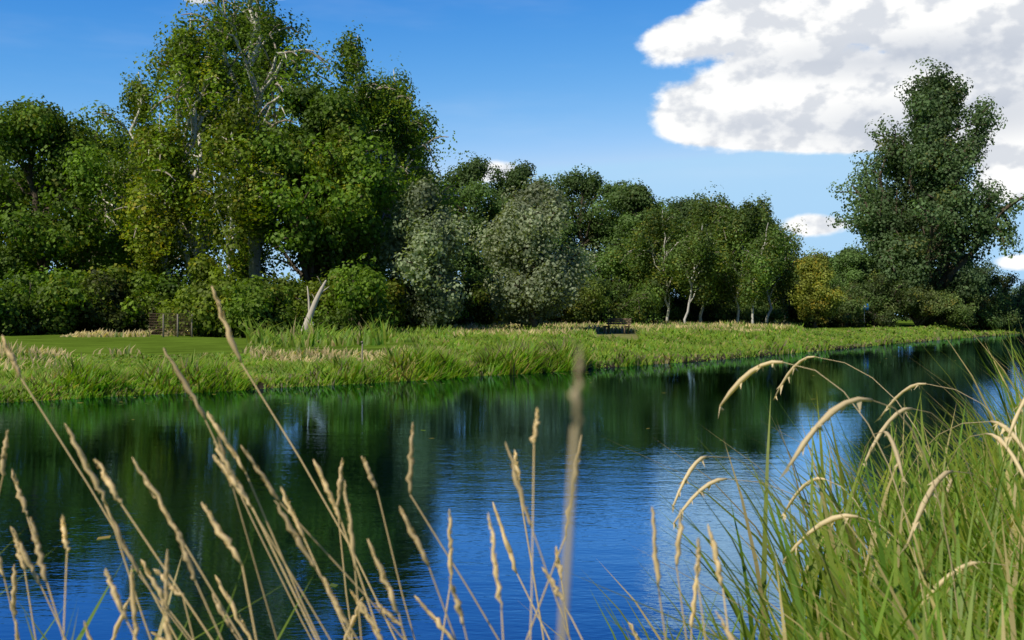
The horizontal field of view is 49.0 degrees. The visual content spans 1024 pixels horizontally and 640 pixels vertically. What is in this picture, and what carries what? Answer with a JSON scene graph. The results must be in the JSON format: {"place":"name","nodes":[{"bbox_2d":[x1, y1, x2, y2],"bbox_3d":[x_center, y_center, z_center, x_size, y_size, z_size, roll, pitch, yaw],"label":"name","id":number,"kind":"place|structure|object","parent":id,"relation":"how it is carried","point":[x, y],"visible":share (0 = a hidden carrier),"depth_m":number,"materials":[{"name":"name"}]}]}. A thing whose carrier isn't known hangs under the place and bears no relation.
{"place":"outdoors","nodes":[
{"label":"outdoors","id":0,"kind":"place"},
{"bbox_2d":[0,317,1022,402],"bbox_3d":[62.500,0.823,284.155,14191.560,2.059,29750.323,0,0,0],"label":"ground","id":1,"kind":"structure","parent":0,"point":[172,345],"depth_m":42.16,"materials":[{"name":"green plant"}]},
{"bbox_2d":[0,172,31,279],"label":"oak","id":2,"kind":"object","parent":1,"relation":"on","point":[5,235],"visible":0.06,"depth_m":70.18,"materials":[{"name":"green plant"}]},
{"bbox_2d":[0,290,31,334],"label":"bush","id":3,"kind":"object","parent":1,"relation":"on","point":[17,307],"visible":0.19,"depth_m":51.18,"materials":[{"name":"green plant"}]},
{"bbox_2d":[0,266,50,333],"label":"hedge","id":4,"kind":"object","parent":1,"relation":"on","point":[17,279],"visible":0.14,"depth_m":52.68,"materials":[{"name":"green plant"}]},
{"bbox_2d":[0,266,89,335],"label":"bush","id":5,"kind":"object","parent":1,"relation":"on","point":[50,316],"visible":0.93,"depth_m":51.41,"materials":[{"name":"green plant"}]},
{"bbox_2d":[23,265,82,332],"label":"hedge","id":6,"kind":"object","parent":1,"relation":"on","point":[43,275],"visible":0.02,"depth_m":53.82,"materials":[{"name":"green plant"}]},
{"bbox_2d":[0,95,130,283],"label":"tree","id":7,"kind":"object","parent":1,"relation":"on","point":[67,168],"visible":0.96,"depth_m":58.35,"materials":[{"name":"green plant"}]},
{"bbox_2d":[17,100,160,277],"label":"tree","id":8,"kind":"object","parent":1,"relation":"on","point":[119,146],"visible":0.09,"depth_m":79.95,"materials":[{"name":"green plant"}]},
{"bbox_2d":[46,267,171,333],"bbox_3d":[-19.633,-0.644,54.405,5.775,3.820,4.263,0,0,-25],"label":"hedge","id":9,"kind":"object","parent":1,"relation":"on","point":[96,315],"visible":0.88,"depth_m":53.55,"materials":[{"name":"green plant"}]},
{"bbox_2d":[67,263,162,331],"bbox_3d":[-19.493,-0.856,56.184,5.176,4.096,6.518,0,0,0],"label":"bush","id":10,"kind":"object","parent":1,"relation":"on","point":[139,282],"visible":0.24,"depth_m":55.24,"materials":[{"name":"green plant"}]},
{"bbox_2d":[72,52,206,283],"bbox_3d":[-22.575,-7.443,66.099,10.126,16.638,8.162,0,0,0],"label":"tall birch","id":11,"kind":"object","parent":1,"relation":"on","point":[137,103],"visible":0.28,"depth_m":64.91,"materials":[{"name":"green plant"}]},
{"bbox_2d":[132,280,176,333],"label":"hedge","id":12,"kind":"object","parent":1,"relation":"on","point":[164,294],"visible":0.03,"depth_m":55.54,"materials":[{"name":"green plant"}]},
{"bbox_2d":[87,120,227,288],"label":"tree","id":13,"kind":"object","parent":1,"relation":"on","point":[176,265],"visible":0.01,"depth_m":85.44,"materials":[{"name":"green plant"}]},
{"bbox_2d":[115,91,211,283],"bbox_3d":[-17.904,-5.518,57.956,4.413,12.595,5.380,0,0,0],"label":"birch","id":14,"kind":"object","parent":1,"relation":"on","point":[158,255],"visible":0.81,"depth_m":57.09,"materials":[{"name":"green plant"}]},
{"bbox_2d":[148,313,192,336],"bbox_3d":[-15.078,0.280,49.700,1.883,1.158,0.271,0,0,-20],"label":"wire fence","id":15,"kind":"object","parent":1,"relation":"on","point":[176,326],"visible":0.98,"depth_m":49.73,"materials":[{"name":"grey wood"}]},
{"bbox_2d":[80,0,265,282],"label":"tall birch","id":16,"kind":"object","parent":1,"relation":"on","point":[185,69],"visible":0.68,"depth_m":58.63,"materials":[{"name":"green plant"}]},
{"bbox_2d":[148,269,202,333],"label":"hedge","id":17,"kind":"object","parent":1,"relation":"on","point":[169,285],"visible":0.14,"depth_m":56.46,"materials":[{"name":"green plant"}]},
{"bbox_2d":[154,278,241,337],"bbox_3d":[-14.086,-0.318,51.659,4.675,3.286,3.938,0,0,0],"label":"hedge","id":18,"kind":"object","parent":1,"relation":"on","point":[199,300],"visible":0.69,"depth_m":50.88,"materials":[{"name":"green plant"}]},
{"bbox_2d":[152,250,260,331],"bbox_3d":[-15.518,-1.250,57.269,6.185,4.652,4.626,0,0,0],"label":"bush","id":19,"kind":"object","parent":1,"relation":"on","point":[203,268],"visible":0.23,"depth_m":56.22,"materials":[{"name":"green plant"}]},
{"bbox_2d":[179,78,292,277],"bbox_3d":[-13.849,-5.764,57.225,5.201,13.141,4.921,0,0,21],"label":"birch","id":20,"kind":"object","parent":1,"relation":"on","point":[241,200],"visible":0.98,"depth_m":56.41,"materials":[{"name":"green plant"}]},
{"bbox_2d":[153,1,321,281],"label":"tree","id":21,"kind":"object","parent":1,"relation":"on","point":[248,83],"visible":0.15,"depth_m":69.15,"materials":[{"name":"green plant"}]},
{"bbox_2d":[140,0,345,283],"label":"tall birch","id":22,"kind":"object","parent":1,"relation":"on","point":[255,21],"visible":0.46,"depth_m":62.06,"materials":[{"name":"green plant"}]},
{"bbox_2d":[214,275,306,337],"bbox_3d":[-11.886,-0.152,51.842,4.168,3.886,4.195,0,0,39],"label":"bush","id":23,"kind":"object","parent":1,"relation":"on","point":[257,301],"visible":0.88,"depth_m":50.97,"materials":[{"name":"green plant"}]},
{"bbox_2d":[216,270,320,328],"bbox_3d":[-11.769,-0.615,55.075,5.576,3.723,4.368,0,0,0],"label":"hedge","id":24,"kind":"object","parent":1,"relation":"on","point":[283,280],"visible":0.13,"depth_m":54.24,"materials":[{"name":"green plant"}]},
{"bbox_2d":[263,117,314,274],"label":"tree","id":25,"kind":"object","parent":1,"relation":"on","point":[288,261],"visible":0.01,"depth_m":85.09,"materials":[{"name":"green plant"}]},
{"bbox_2d":[285,277,331,320],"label":"hedge","id":26,"kind":"object","parent":1,"relation":"on","point":[311,285],"visible":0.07,"depth_m":56.02,"materials":[{"name":"green plant"}]},
{"bbox_2d":[220,66,409,284],"bbox_3d":[-10.051,-6.278,59.098,9.350,14.460,9.897,0,0,0],"label":"alder","id":27,"kind":"object","parent":1,"relation":"on","point":[317,106],"visible":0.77,"depth_m":57.95,"materials":[{"name":"green plant"}]},
{"bbox_2d":[301,276,328,332],"bbox_3d":[-8.877,-0.474,50.244,1.432,2.987,0.354,0,0,-27],"label":"dead tree snag","id":28,"kind":"object","parent":1,"relation":"on","point":[311,310],"visible":0.87,"depth_m":50.17,"materials":[{"name":"white wood"}]},
{"bbox_2d":[297,272,337,329],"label":"hedge","id":29,"kind":"object","parent":1,"relation":"on","point":[323,297],"visible":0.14,"depth_m":55.32,"materials":[{"name":"green plant"}]},
{"bbox_2d":[288,103,377,269],"bbox_3d":[-9.409,-5.394,58.896,4.908,12.447,5.034,0,0,0],"label":"birch","id":30,"kind":"object","parent":1,"relation":"on","point":[318,167],"visible":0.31,"depth_m":58.01,"materials":[{"name":"green plant"}]},
{"bbox_2d":[312,253,399,331],"bbox_3d":[-7.336,-0.908,53.570,4.485,4.584,4.852,0,0,36],"label":"bush","id":31,"kind":"object","parent":1,"relation":"on","point":[359,295],"visible":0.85,"depth_m":52.55,"materials":[{"name":"green plant"}]},
{"bbox_2d":[301,20,436,280],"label":"tall birch","id":32,"kind":"object","parent":1,"relation":"on","point":[354,66],"visible":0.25,"depth_m":65.69,"materials":[{"name":"green plant"}]},
{"bbox_2d":[332,270,409,330],"bbox_3d":[-7.884,-0.655,57.925,5.053,3.972,4.998,0,0,0],"label":"hedge","id":33,"kind":"object","parent":1,"relation":"on","point":[397,286],"visible":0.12,"depth_m":58.21,"materials":[{"name":"green plant"}]},
{"bbox_2d":[386,275,424,329],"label":"hedge","id":34,"kind":"object","parent":1,"relation":"on","point":[406,323],"visible":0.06,"depth_m":61.19,"materials":[{"name":"green plant"}]},
{"bbox_2d":[362,65,462,276],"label":"tree","id":35,"kind":"object","parent":1,"relation":"on","point":[446,204],"visible":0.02,"depth_m":79.96,"materials":[{"name":"green plant"}]},
{"bbox_2d":[369,58,467,281],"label":"tall birch","id":36,"kind":"object","parent":1,"relation":"on","point":[408,129],"visible":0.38,"depth_m":68.78,"materials":[{"name":"green plant"}]},
{"bbox_2d":[372,169,476,330],"bbox_3d":[-4.465,-3.592,60.071,5.194,8.992,6.043,0,0,-20],"label":"willow","id":37,"kind":"object","parent":1,"relation":"on","point":[426,237],"visible":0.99,"depth_m":59.16,"materials":[{"name":"green plant"}]},
{"bbox_2d":[422,165,468,288],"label":"tree","id":38,"kind":"object","parent":1,"relation":"on","point":[452,260],"visible":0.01,"depth_m":99.19,"materials":[{"name":"green plant"}]},
{"bbox_2d":[431,288,485,326],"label":"hedge","id":39,"kind":"object","parent":1,"relation":"on","point":[467,320],"visible":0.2,"depth_m":69.86,"materials":[{"name":"green plant"}]},
{"bbox_2d":[452,307,468,324],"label":"bush","id":40,"kind":"object","parent":1,"relation":"on","point":[464,314],"visible":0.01,"depth_m":68.94,"materials":[{"name":"green plant"}]},
{"bbox_2d":[433,150,518,291],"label":"alder","id":41,"kind":"object","parent":1,"relation":"on","point":[471,174],"visible":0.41,"depth_m":101.17,"materials":[{"name":"green plant"}]},
{"bbox_2d":[456,271,509,325],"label":"hedge","id":42,"kind":"object","parent":1,"relation":"on","point":[489,314],"visible":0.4,"depth_m":71.40,"materials":[{"name":"green plant"}]},
{"bbox_2d":[485,289,521,324],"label":"hedge","id":43,"kind":"object","parent":1,"relation":"on","point":[508,315],"visible":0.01,"depth_m":78.87,"materials":[{"name":"green plant"}]},
{"bbox_2d":[0,304,1023,639],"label":"bank grass","id":44,"kind":"structure","parent":1,"relation":"on","point":[876,592],"depth_m":3.35,"materials":[{"name":"green plant"}]},
{"bbox_2d":[0,315,1023,402],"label":"bank grass","id":45,"kind":"structure","parent":1,"relation":"on","point":[493,348],"depth_m":37.04,"materials":[{"name":"green plant"}]},
{"bbox_2d":[0,286,1023,639],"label":"dry grass stalks","id":46,"kind":"object","parent":1,"relation":"on","point":[362,608],"visible":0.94,"depth_m":1.74,"materials":[{"name":"plant"}]},
{"bbox_2d":[456,159,589,286],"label":"tree","id":47,"kind":"object","parent":1,"relation":"on","point":[516,175],"visible":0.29,"depth_m":102.64,"materials":[{"name":"green plant"}]},
{"bbox_2d":[468,174,599,328],"bbox_3d":[1.044,-3.553,64.348,7.554,9.537,6.974,0,0,39],"label":"willow","id":48,"kind":"object","parent":1,"relation":"on","point":[542,284],"visible":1,"depth_m":62.60,"materials":[{"name":"green plant"}]},
{"bbox_2d":[494,274,578,321],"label":"hedge","id":49,"kind":"object","parent":1,"relation":"on","point":[554,313],"visible":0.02,"depth_m":82.37,"materials":[{"name":"green plant"}]},
{"bbox_2d":[544,275,612,323],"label":"hedge","id":50,"kind":"object","parent":1,"relation":"on","point":[586,305],"visible":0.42,"depth_m":84.00,"materials":[{"name":"green plant"}]},
{"bbox_2d":[546,163,628,276],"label":"tree","id":51,"kind":"object","parent":1,"relation":"on","point":[585,188],"visible":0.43,"depth_m":105.40,"materials":[{"name":"green plant"}]},
{"bbox_2d":[562,287,631,323],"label":"hedge","id":52,"kind":"object","parent":1,"relation":"on","point":[606,294],"visible":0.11,"depth_m":87.34,"materials":[{"name":"green plant"}]},
{"bbox_2d":[567,272,665,323],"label":"bush","id":53,"kind":"object","parent":1,"relation":"on","point":[647,297],"visible":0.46,"depth_m":86.86,"materials":[{"name":"green plant"}]},
{"bbox_2d":[576,180,658,302],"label":"tree","id":54,"kind":"object","parent":1,"relation":"on","point":[605,235],"visible":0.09,"depth_m":105.75,"materials":[{"name":"green plant"}]},
{"bbox_2d":[604,318,631,333],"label":"bench","id":55,"kind":"object","parent":1,"relation":"on","point":[628,321],"visible":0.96,"depth_m":66.17,"materials":[{"name":"brown wood"}]},
{"bbox_2d":[602,281,663,324],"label":"hedge","id":56,"kind":"object","parent":1,"relation":"on","point":[649,319],"visible":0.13,"depth_m":88.47,"materials":[{"name":"green plant"}]},
{"bbox_2d":[584,178,685,297],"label":"alder","id":57,"kind":"object","parent":1,"relation":"on","point":[635,201],"visible":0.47,"depth_m":98.91,"materials":[{"name":"green plant"}]},
{"bbox_2d":[611,197,709,322],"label":"birch","id":58,"kind":"object","parent":1,"relation":"on","point":[659,276],"visible":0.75,"depth_m":95.37,"materials":[{"name":"green plant"}]},
{"bbox_2d":[647,303,694,321],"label":"hedge","id":59,"kind":"object","parent":1,"relation":"on","point":[679,313],"visible":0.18,"depth_m":103.42,"materials":[{"name":"green plant"}]},
{"bbox_2d":[656,293,706,320],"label":"bush","id":60,"kind":"object","parent":1,"relation":"on","point":[675,299],"visible":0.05,"depth_m":105.57,"materials":[{"name":"green plant"}]},
{"bbox_2d":[653,289,735,322],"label":"hedge","id":61,"kind":"object","parent":1,"relation":"on","point":[708,310],"visible":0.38,"depth_m":103.10,"materials":[{"name":"green plant"}]},
{"bbox_2d":[666,211,731,322],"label":"birch","id":62,"kind":"object","parent":1,"relation":"on","point":[685,273],"visible":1,"depth_m":92.92,"materials":[{"name":"green plant"}]},
{"bbox_2d":[661,195,736,305],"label":"tree","id":63,"kind":"object","parent":1,"relation":"on","point":[682,205],"visible":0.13,"depth_m":110.40,"materials":[{"name":"green plant"}]},
{"bbox_2d":[672,181,751,322],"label":"birch","id":64,"kind":"object","parent":1,"relation":"on","point":[710,210],"visible":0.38,"depth_m":97.95,"materials":[{"name":"green plant"}]},
{"bbox_2d":[691,301,759,321],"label":"hedge","id":65,"kind":"object","parent":1,"relation":"on","point":[733,312],"visible":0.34,"depth_m":104.51,"materials":[{"name":"green plant"}]},
{"bbox_2d":[710,202,746,305],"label":"tree","id":66,"kind":"object","parent":1,"relation":"on","point":[733,207],"visible":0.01,"depth_m":113.05,"materials":[{"name":"green plant"}]},
{"bbox_2d":[703,193,775,322],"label":"birch","id":67,"kind":"object","parent":1,"relation":"on","point":[747,218],"visible":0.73,"depth_m":96.37,"materials":[{"name":"green plant"}]},
{"bbox_2d":[727,216,784,306],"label":"tree","id":68,"kind":"object","parent":1,"relation":"on","point":[778,222],"visible":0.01,"depth_m":115.18,"materials":[{"name":"green plant"}]},
{"bbox_2d":[733,208,792,322],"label":"birch","id":69,"kind":"object","parent":1,"relation":"on","point":[762,258],"visible":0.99,"depth_m":92.25,"materials":[{"name":"green plant"}]},
{"bbox_2d":[734,297,792,320],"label":"bush","id":70,"kind":"object","parent":1,"relation":"on","point":[763,305],"visible":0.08,"depth_m":109.76,"materials":[{"name":"green plant"}]},
{"bbox_2d":[736,301,794,322],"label":"hedge","id":71,"kind":"object","parent":1,"relation":"on","point":[776,315],"visible":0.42,"depth_m":106.24,"materials":[{"name":"green plant"}]},
{"bbox_2d":[731,192,824,322],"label":"birch","id":72,"kind":"object","parent":1,"relation":"on","point":[787,238],"visible":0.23,"depth_m":100.62,"materials":[{"name":"green plant"}]},
{"bbox_2d":[762,223,803,320],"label":"birch","id":73,"kind":"object","parent":1,"relation":"on","point":[785,297],"visible":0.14,"depth_m":109.71,"materials":[{"name":"green plant"}]},
{"bbox_2d":[786,246,847,327],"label":"tree","id":74,"kind":"object","parent":1,"relation":"on","point":[819,304],"visible":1,"depth_m":98.95,"materials":[{"name":"green plant"}]},
{"bbox_2d":[773,276,861,326],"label":"hedge","id":75,"kind":"object","parent":1,"relation":"on","point":[789,308],"visible":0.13,"depth_m":107.08,"materials":[{"name":"green plant"}]},
{"bbox_2d":[799,291,872,326],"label":"hedge","id":76,"kind":"object","parent":1,"relation":"on","point":[852,308],"visible":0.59,"depth_m":105.53,"materials":[{"name":"green plant"}]},
{"bbox_2d":[825,243,881,295],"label":"tree","id":77,"kind":"object","parent":1,"relation":"on","point":[846,263],"visible":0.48,"depth_m":114.67,"materials":[{"name":"green plant"}]},
{"bbox_2d":[861,304,868,324],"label":"blue sign","id":78,"kind":"object","parent":1,"relation":"on","point":[866,308],"visible":0.6,"depth_m":107.93,"materials":[{"name":"metal"}]},
{"bbox_2d":[838,283,898,326],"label":"bush","id":79,"kind":"object","parent":1,"relation":"on","point":[880,300],"visible":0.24,"depth_m":110.62,"materials":[{"name":"green plant"}]},
{"bbox_2d":[846,272,930,326],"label":"hedge","id":80,"kind":"object","parent":1,"relation":"on","point":[883,318],"visible":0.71,"depth_m":110.03,"materials":[{"name":"green plant"}]},
{"bbox_2d":[874,282,960,326],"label":"hedge","id":81,"kind":"object","parent":1,"relation":"on","point":[931,306],"visible":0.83,"depth_m":110.47,"materials":[{"name":"green plant"}]},
{"bbox_2d":[826,57,1023,325],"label":"tree","id":82,"kind":"object","parent":1,"relation":"on","point":[921,231],"visible":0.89,"depth_m":112.96,"materials":[{"name":"green plant"}]},
{"bbox_2d":[911,287,978,327],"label":"hedge","id":83,"kind":"object","parent":1,"relation":"on","point":[961,313],"visible":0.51,"depth_m":111.16,"materials":[{"name":"green plant"}]},
{"bbox_2d":[931,272,1004,328],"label":"hedge","id":84,"kind":"object","parent":1,"relation":"on","point":[981,301],"visible":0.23,"depth_m":115.00,"materials":[{"name":"green plant"}]},
{"bbox_2d":[957,258,1005,299],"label":"tree","id":85,"kind":"object","parent":1,"relation":"on","point":[989,269],"visible":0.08,"depth_m":149.12,"materials":[{"name":"green plant"}]},
{"bbox_2d":[958,285,1023,330],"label":"bush","id":86,"kind":"object","parent":1,"relation":"on","point":[996,313],"visible":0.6,"depth_m":115.56,"materials":[{"name":"green plant"}]},
{"bbox_2d":[980,270,1023,329],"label":"tree","id":87,"kind":"object","parent":1,"relation":"on","point":[1006,286],"visible":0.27,"depth_m":120.45,"materials":[{"name":"green plant"}]},
{"bbox_2d":[1008,286,1022,297],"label":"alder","id":88,"kind":"object","parent":1,"relation":"on","point":[1017,289],"visible":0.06,"depth_m":170.09,"materials":[{"name":"green plant"}]},
{"bbox_2d":[1014,294,1023,328],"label":"hedge","id":89,"kind":"object","parent":1,"relation":"on","point":[1018,327],"visible":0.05,"depth_m":127.17,"materials":[{"name":"green plant"}]},
{"bbox_2d":[0,333,1023,639],"bbox_3d":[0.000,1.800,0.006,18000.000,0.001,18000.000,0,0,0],"label":"water","id":90,"kind":"structure","parent":0,"point":[468,429],"depth_m":12.03,"materials":[{"name":"blue liquid"}]},
{"bbox_2d":[97,343,977,586],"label":"floating leaves","id":91,"kind":"object","parent":90,"relation":"on","point":[331,584],"visible":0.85,"depth_m":9.13,"materials":[{"name":"green plant"}]},
{"bbox_2d":[0,0,1023,315],"label":"sky","id":92,"kind":"structure","parent":0,"point":[776,98],"materials":[{"name":"blue"}]}
]}

